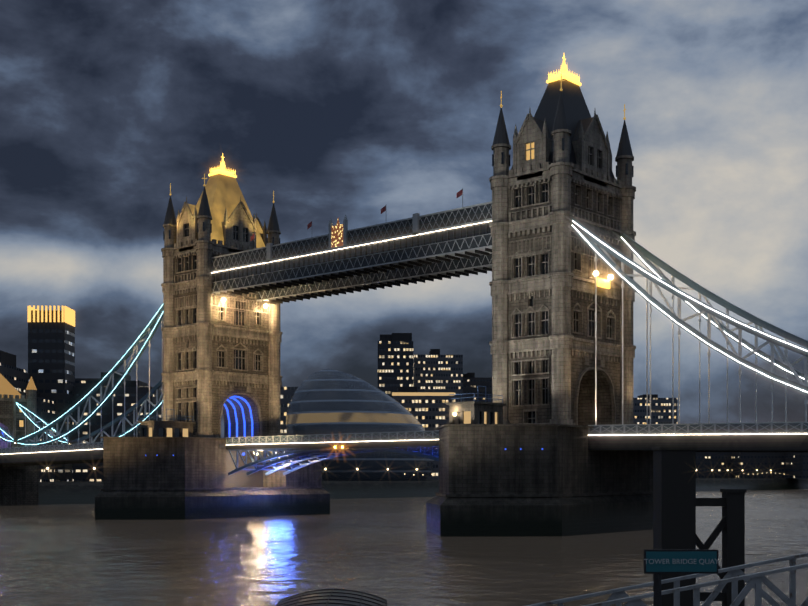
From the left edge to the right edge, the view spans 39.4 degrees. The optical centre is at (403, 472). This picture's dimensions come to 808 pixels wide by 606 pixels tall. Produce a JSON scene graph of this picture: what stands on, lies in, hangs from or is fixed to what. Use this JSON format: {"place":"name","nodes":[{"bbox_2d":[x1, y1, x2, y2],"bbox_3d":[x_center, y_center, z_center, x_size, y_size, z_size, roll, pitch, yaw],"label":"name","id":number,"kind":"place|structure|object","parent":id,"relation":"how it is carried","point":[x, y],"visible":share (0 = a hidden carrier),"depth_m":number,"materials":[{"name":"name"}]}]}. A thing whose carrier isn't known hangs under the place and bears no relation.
{"place":"outdoors","nodes":[
{"label":"outdoors","id":0,"kind":"place"},
{"bbox_2d":[0,489,807,605],"bbox_3d":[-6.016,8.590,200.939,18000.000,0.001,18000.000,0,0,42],"label":"river","id":1,"kind":"structure","parent":0,"point":[393,551],"depth_m":114.16,"materials":[{"name":"grey liquid"}]},
{"bbox_2d":[276,589,386,605],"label":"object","id":2,"kind":"object","parent":1,"relation":"on","point":[332,597],"visible":1,"depth_m":54.16,"materials":[{"name":"black metal"}]},
{"bbox_2d":[526,552,807,605],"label":"railing","id":3,"kind":"object","parent":1,"relation":"in","point":[734,575],"visible":0.98,"depth_m":22.15,"materials":[{"name":"black metal"}]},
{"bbox_2d":[644,549,717,605],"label":"sign","id":4,"kind":"object","parent":1,"relation":"in","point":[658,569],"visible":0.97,"depth_m":17.81,"materials":[{"name":"teal metal"}]},
{"bbox_2d":[644,559,718,564],"bbox_3d":[4.383,1.408,17.793,1.187,0.095,0.008,0,0,-1],"label":"sign lettering","id":5,"kind":"object","parent":4,"relation":"attached to","point":[681,561],"visible":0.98,"depth_m":17.79},
{"bbox_2d":[652,446,746,605],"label":"timber dolphin","id":6,"kind":"object","parent":1,"relation":"in","point":[676,501],"visible":0.69,"depth_m":39.34,"materials":[{"name":"grey wood"}]},
{"bbox_2d":[0,0,807,437],"label":"sky","id":7,"kind":"structure","parent":0,"point":[354,109],"materials":[{"name":"grey"}]},
{"bbox_2d":[39,478,807,504],"bbox_3d":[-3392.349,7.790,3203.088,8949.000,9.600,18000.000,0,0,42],"label":"bank","id":8,"kind":"structure","parent":0,"point":[67,492],"depth_m":387.04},
{"bbox_2d":[286,368,433,480],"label":"city hall","id":9,"kind":"structure","parent":8,"relation":"on","point":[328,401],"depth_m":417.38,"materials":[{"name":"grey glass"}]},
{"bbox_2d":[0,305,807,481],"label":"city blocks","id":10,"kind":"structure","parent":8,"relation":"on","point":[420,388],"depth_m":484.10,"materials":[{"name":"black concrete"}]},
{"bbox_2d":[46,467,771,482],"bbox_3d":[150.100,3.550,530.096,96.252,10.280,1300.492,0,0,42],"label":"bank lights","id":11,"kind":"object","parent":8,"relation":"on","point":[47,468],"visible":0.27,"depth_m":379.32,"materials":[{"name":"yellow glass"}]},
{"label":"river bed","id":12,"kind":"structure","parent":0,"visible":0},
{"bbox_2d":[0,373,38,505],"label":"abutment","id":13,"kind":"object","parent":12,"relation":"on","point":[19,485],"visible":0.77,"depth_m":295.43,"materials":[{"name":"stone"}]},
{"bbox_2d":[95,409,329,519],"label":"pier","id":14,"kind":"structure","parent":12,"relation":"on","point":[165,470],"depth_m":209.75,"materials":[{"name":"stone"}]},
{"bbox_2d":[161,153,282,437],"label":"tower","id":15,"kind":"structure","parent":14,"relation":"on","point":[217,352],"depth_m":223.56,"materials":[{"name":"stone"}]},
{"bbox_2d":[224,396,252,436],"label":"blue arch lights","id":16,"kind":"object","parent":15,"relation":"on","point":[237,401],"visible":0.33,"depth_m":230.78},
{"bbox_2d":[211,188,491,304],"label":"walkways","id":17,"kind":"structure","parent":15,"relation":"attached to","point":[343,259],"depth_m":195.35,"materials":[{"name":"grey metal"}]},
{"bbox_2d":[219,271,612,455],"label":"lamps","id":18,"kind":"object","parent":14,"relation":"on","point":[603,283],"visible":0.5,"depth_m":170.55,"materials":[{"name":"yellow glass"}]},
{"bbox_2d":[426,386,652,536],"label":"pier","id":19,"kind":"structure","parent":12,"relation":"on","point":[498,477],"depth_m":153.52,"materials":[{"name":"stone"}]},
{"bbox_2d":[0,422,807,474],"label":"bridge decks","id":20,"kind":"object","parent":19,"relation":"on","point":[756,437],"visible":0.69,"depth_m":185.06,"materials":[{"name":"grey metal"}]},
{"bbox_2d":[489,55,635,425],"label":"tower","id":21,"kind":"structure","parent":19,"relation":"on","point":[552,182],"depth_m":168.71,"materials":[{"name":"stone"}]},
{"bbox_2d":[0,218,807,447],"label":"suspension chains","id":22,"kind":"object","parent":21,"relation":"attached to","point":[709,313],"visible":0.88,"depth_m":161.46,"materials":[{"name":"blue metal"}]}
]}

